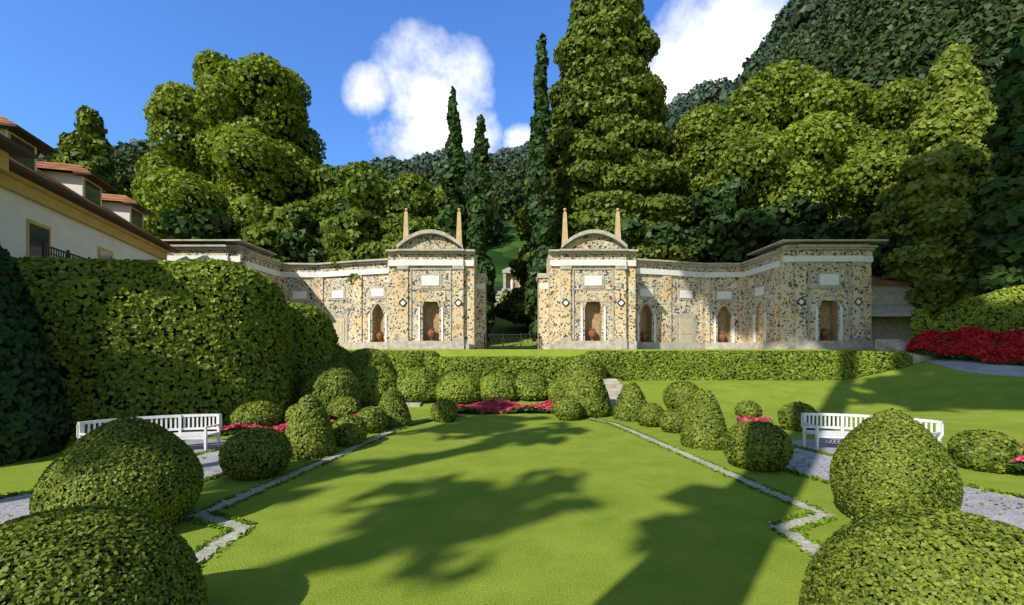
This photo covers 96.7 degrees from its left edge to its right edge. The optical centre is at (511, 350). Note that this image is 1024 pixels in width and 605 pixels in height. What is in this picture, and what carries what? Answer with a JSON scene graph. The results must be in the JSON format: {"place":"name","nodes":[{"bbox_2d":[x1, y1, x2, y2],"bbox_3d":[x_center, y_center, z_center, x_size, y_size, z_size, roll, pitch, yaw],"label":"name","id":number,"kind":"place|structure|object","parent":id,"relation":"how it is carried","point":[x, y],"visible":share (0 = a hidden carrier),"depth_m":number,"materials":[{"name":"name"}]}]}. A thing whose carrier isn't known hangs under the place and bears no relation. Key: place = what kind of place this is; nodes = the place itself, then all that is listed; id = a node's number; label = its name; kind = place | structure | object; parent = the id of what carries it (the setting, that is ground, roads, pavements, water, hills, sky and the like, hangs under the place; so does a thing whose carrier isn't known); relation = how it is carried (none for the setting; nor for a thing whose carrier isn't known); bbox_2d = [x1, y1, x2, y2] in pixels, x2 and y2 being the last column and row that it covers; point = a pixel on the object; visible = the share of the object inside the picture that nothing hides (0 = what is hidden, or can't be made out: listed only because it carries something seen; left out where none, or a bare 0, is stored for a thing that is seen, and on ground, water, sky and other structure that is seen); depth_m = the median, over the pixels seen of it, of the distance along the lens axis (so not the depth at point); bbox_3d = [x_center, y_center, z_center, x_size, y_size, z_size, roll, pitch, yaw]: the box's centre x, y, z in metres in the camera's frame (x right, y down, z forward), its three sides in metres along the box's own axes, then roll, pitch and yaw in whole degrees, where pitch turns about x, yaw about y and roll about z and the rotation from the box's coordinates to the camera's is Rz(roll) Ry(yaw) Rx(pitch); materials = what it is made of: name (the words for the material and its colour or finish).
{"place":"outdoors","nodes":[
{"label":"outdoors","id":0,"kind":"place"},
{"bbox_2d":[0,0,788,167],"label":"sky","id":1,"kind":"structure","parent":0,"point":[380,74],"materials":[{"name":"blue"}]},
{"bbox_2d":[486,219,527,285],"bbox_3d":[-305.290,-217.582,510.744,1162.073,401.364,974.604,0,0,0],"label":"mountain slope","id":2,"kind":"structure","parent":0,"point":[503,253],"depth_m":177.09,"materials":[{"name":"green plant"}]},
{"bbox_2d":[37,0,1023,245],"bbox_3d":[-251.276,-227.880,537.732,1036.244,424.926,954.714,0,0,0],"label":"forested hillside","id":3,"kind":"structure","parent":2,"relation":"on","point":[847,34],"depth_m":182.59,"materials":[{"name":"green plant"}]},
{"bbox_2d":[0,286,1023,604],"bbox_3d":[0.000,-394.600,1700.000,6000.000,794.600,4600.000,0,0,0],"label":"ground","id":4,"kind":"structure","parent":0,"point":[526,508],"depth_m":7.85,"materials":[{"name":"green plant"}]},
{"bbox_2d":[0,245,74,465],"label":"yew leaves","id":5,"kind":"object","parent":4,"relation":"on","point":[9,388],"visible":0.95,"depth_m":11.36,"materials":[{"name":"green plant"}]},
{"bbox_2d":[0,116,180,260],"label":"villa wing","id":6,"kind":"structure","parent":4,"relation":"on","point":[55,210],"depth_m":20.75,"materials":[{"name":"white paint"}]},
{"bbox_2d":[11,256,338,440],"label":"laurel hedge leaves","id":7,"kind":"object","parent":4,"relation":"on","point":[133,267],"visible":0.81,"depth_m":15.04,"materials":[{"name":"green plant"}]},
{"bbox_2d":[0,406,376,523],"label":"gravel walk","id":8,"kind":"structure","parent":4,"relation":"on","point":[8,506],"depth_m":7.99,"materials":[{"name":"grey gravel"}]},
{"bbox_2d":[183,439,226,468],"bbox_3d":[-9.300,2.692,11.950,4.600,0.001,4.100,0,0,0],"label":"bench bay","id":9,"kind":"object","parent":4,"relation":"on","point":[210,459],"visible":0.09,"depth_m":12.42,"materials":[{"name":"grey gravel"}]},
{"bbox_2d":[76,414,221,450],"bbox_3d":[-9.426,2.227,11.972,3.040,0.930,0.966,0,0,-30],"label":"bench","id":10,"kind":"object","parent":9,"relation":"on","point":[80,431],"visible":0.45,"depth_m":12.50,"materials":[{"name":"paint"}]},
{"bbox_2d":[189,415,462,562],"bbox_3d":[-3.902,2.688,10.591,2.115,0.008,17.293,0,0,7],"label":"stone edging","id":11,"kind":"object","parent":4,"relation":"on","point":[211,548],"visible":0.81,"depth_m":7.53,"materials":[{"name":"stone"}]},
{"bbox_2d":[436,32,559,341],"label":"cypress trees","id":12,"kind":"object","parent":4,"relation":"on","point":[542,237],"visible":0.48,"depth_m":42.46,"materials":[{"name":"green plant"}]},
{"bbox_2d":[297,345,699,405],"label":"clipped shrubs","id":13,"kind":"object","parent":4,"relation":"on","point":[408,374],"visible":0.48,"depth_m":21.53,"materials":[{"name":"green plant"}]},
{"bbox_2d":[0,354,1023,604],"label":"topiary bushes","id":14,"kind":"object","parent":4,"relation":"on","point":[924,530],"visible":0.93,"depth_m":6.46,"materials":[{"name":"green plant"}]},
{"bbox_2d":[0,261,1023,604],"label":"hedge leaves","id":15,"kind":"object","parent":4,"relation":"on","point":[64,371],"visible":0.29,"depth_m":14.25,"materials":[{"name":"green plant"}]},
{"bbox_2d":[0,405,1023,566],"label":"edge grass tufts","id":16,"kind":"object","parent":4,"relation":"on","point":[787,518],"visible":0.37,"depth_m":8.52,"materials":[{"name":"green plant"}]},
{"bbox_2d":[486,267,537,343],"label":"avenue stonework","id":17,"kind":"object","parent":4,"relation":"on","point":[510,282],"visible":0.29,"depth_m":115.20,"materials":[{"name":"stone"}]},
{"bbox_2d":[0,403,1023,515],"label":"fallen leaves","id":18,"kind":"object","parent":4,"relation":"on","point":[980,503],"visible":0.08,"depth_m":8.20,"materials":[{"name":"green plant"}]},
{"bbox_2d":[161,208,917,348],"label":"stone garden building","id":19,"kind":"structure","parent":4,"relation":"on","point":[425,289],"depth_m":33.00,"materials":[{"name":"stone"}]},
{"bbox_2d":[70,12,1023,331],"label":"tree trunks","id":20,"kind":"object","parent":4,"relation":"on","point":[766,240],"visible":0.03,"depth_m":43.21,"materials":[{"name":"brown plant"}]},
{"bbox_2d":[48,131,70,162],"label":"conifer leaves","id":21,"kind":"object","parent":20,"relation":"on","point":[59,156],"depth_m":66.80,"materials":[{"name":"green plant"}]},
{"bbox_2d":[56,105,122,193],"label":"conifer leaves","id":22,"kind":"object","parent":20,"relation":"on","point":[92,138],"visible":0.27,"depth_m":63.00,"materials":[{"name":"green plant"}]},
{"bbox_2d":[117,174,147,229],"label":"tree leaves","id":23,"kind":"object","parent":20,"relation":"attached to","point":[125,187],"visible":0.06,"depth_m":68.47,"materials":[{"name":"green plant"}]},
{"bbox_2d":[158,206,242,239],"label":"understorey leaves","id":24,"kind":"object","parent":20,"relation":"on","point":[182,217],"visible":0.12,"depth_m":38.59,"materials":[{"name":"green plant"}]},
{"bbox_2d":[130,48,326,238],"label":"lime leaves","id":25,"kind":"object","parent":20,"relation":"attached to","point":[207,166],"visible":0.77,"depth_m":42.79,"materials":[{"name":"green plant"}]},
{"bbox_2d":[225,203,324,262],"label":"tree leaves","id":26,"kind":"object","parent":20,"relation":"on","point":[271,227],"visible":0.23,"depth_m":40.48,"materials":[{"name":"green plant"}]},
{"bbox_2d":[263,204,328,262],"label":"understorey leaves","id":27,"kind":"object","parent":20,"relation":"on","point":[297,254],"visible":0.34,"depth_m":40.16,"materials":[{"name":"green plant"}]},
{"bbox_2d":[278,160,385,262],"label":"tree leaves","id":28,"kind":"object","parent":20,"relation":"on","point":[327,197],"visible":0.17,"depth_m":44.22,"materials":[{"name":"green plant"}]},
{"bbox_2d":[322,207,393,285],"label":"tree leaves","id":29,"kind":"object","parent":20,"relation":"on","point":[346,251],"visible":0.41,"depth_m":37.88,"materials":[{"name":"green plant"}]},
{"bbox_2d":[332,199,385,241],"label":"understorey leaves","id":30,"kind":"object","parent":20,"relation":"on","point":[343,206],"visible":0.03,"depth_m":41.83,"materials":[{"name":"green plant"}]},
{"bbox_2d":[314,172,442,238],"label":"tree leaves","id":31,"kind":"object","parent":20,"relation":"on","point":[385,190],"visible":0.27,"depth_m":39.50,"materials":[{"name":"green plant"}]},
{"bbox_2d":[378,198,430,258],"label":"tree leaves","id":32,"kind":"object","parent":20,"relation":"on","point":[394,239],"visible":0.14,"depth_m":38.41,"materials":[{"name":"green plant"}]},
{"bbox_2d":[393,173,464,230],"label":"tree leaves","id":33,"kind":"object","parent":20,"relation":"attached to","point":[406,182],"visible":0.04,"depth_m":49.33,"materials":[{"name":"green plant"}]},
{"bbox_2d":[493,0,705,325],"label":"giant sequoia leaves","id":34,"kind":"object","parent":20,"relation":"attached to","point":[627,20],"visible":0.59,"depth_m":46.47,"materials":[{"name":"green plant"}]},
{"bbox_2d":[613,217,698,261],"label":"understorey leaves","id":35,"kind":"object","parent":20,"relation":"on","point":[674,231],"visible":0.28,"depth_m":41.62,"materials":[{"name":"green plant"}]},
{"bbox_2d":[684,176,787,262],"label":"understorey leaves","id":36,"kind":"object","parent":20,"relation":"on","point":[733,237],"visible":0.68,"depth_m":41.41,"materials":[{"name":"green plant"}]},
{"bbox_2d":[668,59,845,229],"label":"plane leaves","id":37,"kind":"object","parent":20,"relation":"attached to","point":[742,139],"visible":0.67,"depth_m":45.45,"materials":[{"name":"green plant"}]},
{"bbox_2d":[787,69,834,81],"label":"plane leaves","id":38,"kind":"object","parent":20,"relation":"attached to","point":[826,76],"depth_m":54.60,"materials":[{"name":"green plant"}]},
{"bbox_2d":[759,192,863,242],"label":"understorey leaves","id":39,"kind":"object","parent":20,"relation":"on","point":[805,228],"visible":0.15,"depth_m":41.51,"materials":[{"name":"green plant"}]},
{"bbox_2d":[780,77,926,238],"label":"plane leaves","id":40,"kind":"object","parent":20,"relation":"attached to","point":[852,128],"visible":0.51,"depth_m":43.79,"materials":[{"name":"green plant"}]},
{"bbox_2d":[871,204,914,284],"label":"understorey leaves","id":41,"kind":"object","parent":20,"relation":"on","point":[876,269],"visible":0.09,"depth_m":36.00,"materials":[{"name":"green plant"}]},
{"bbox_2d":[862,43,998,316],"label":"columnar tree leaves","id":42,"kind":"object","parent":20,"relation":"attached to","point":[933,203],"visible":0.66,"depth_m":33.96,"materials":[{"name":"green plant"}]},
{"bbox_2d":[962,18,1023,294],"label":"conifer leaves","id":43,"kind":"object","parent":20,"relation":"attached to","point":[997,215],"visible":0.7,"depth_m":26.77,"materials":[{"name":"green plant"}]},
{"bbox_2d":[213,398,1023,462],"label":"pink begonias","id":44,"kind":"object","parent":4,"relation":"on","point":[499,404],"visible":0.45,"depth_m":19.41,"materials":[{"name":"plant"}]},
{"bbox_2d":[214,325,1023,470],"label":"begonias","id":45,"kind":"object","parent":4,"relation":"on","point":[968,338],"depth_m":24.54,"materials":[{"name":"red plant"}]},
{"bbox_2d":[406,339,936,406],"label":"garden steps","id":46,"kind":"structure","parent":4,"relation":"on","point":[613,386],"depth_m":26.00,"materials":[{"name":"stone"}]},
{"bbox_2d":[349,284,1023,382],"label":"clipped hedge leaves","id":47,"kind":"object","parent":4,"relation":"on","point":[981,320],"visible":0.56,"depth_m":26.09,"materials":[{"name":"green plant"}]},
{"bbox_2d":[587,418,834,555],"bbox_3d":[3.902,2.688,10.591,2.115,0.008,17.293,0,0,-7],"label":"stone edging","id":48,"kind":"object","parent":4,"relation":"on","point":[808,545],"visible":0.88,"depth_m":7.86,"materials":[{"name":"stone"}]},
{"bbox_2d":[792,438,962,470],"bbox_3d":[9.300,2.692,11.950,4.600,0.001,4.100,0,0,0],"label":"bench bay","id":49,"kind":"object","parent":4,"relation":"on","point":[829,445],"visible":0.14,"depth_m":11.94,"materials":[{"name":"grey gravel"}]},
{"bbox_2d":[801,413,943,449],"bbox_3d":[9.526,2.227,12.171,3.040,0.930,0.966,0,0,30],"label":"bench","id":50,"kind":"object","parent":49,"relation":"on","point":[842,433],"visible":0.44,"depth_m":12.68,"materials":[{"name":"paint"}]},
{"bbox_2d":[786,459,1023,529],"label":"gravel walk","id":51,"kind":"structure","parent":4,"relation":"on","point":[1014,515],"depth_m":8.09,"materials":[{"name":"grey gravel"}]},
{"bbox_2d":[924,356,1023,376],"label":"gravel walk","id":52,"kind":"structure","parent":4,"relation":"on","point":[967,365],"depth_m":23.45,"materials":[{"name":"grey gravel"}]},
{"bbox_2d":[486,292,537,348],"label":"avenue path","id":53,"kind":"structure","parent":0,"point":[501,326],"depth_m":48.70,"materials":[{"name":"green plant"}]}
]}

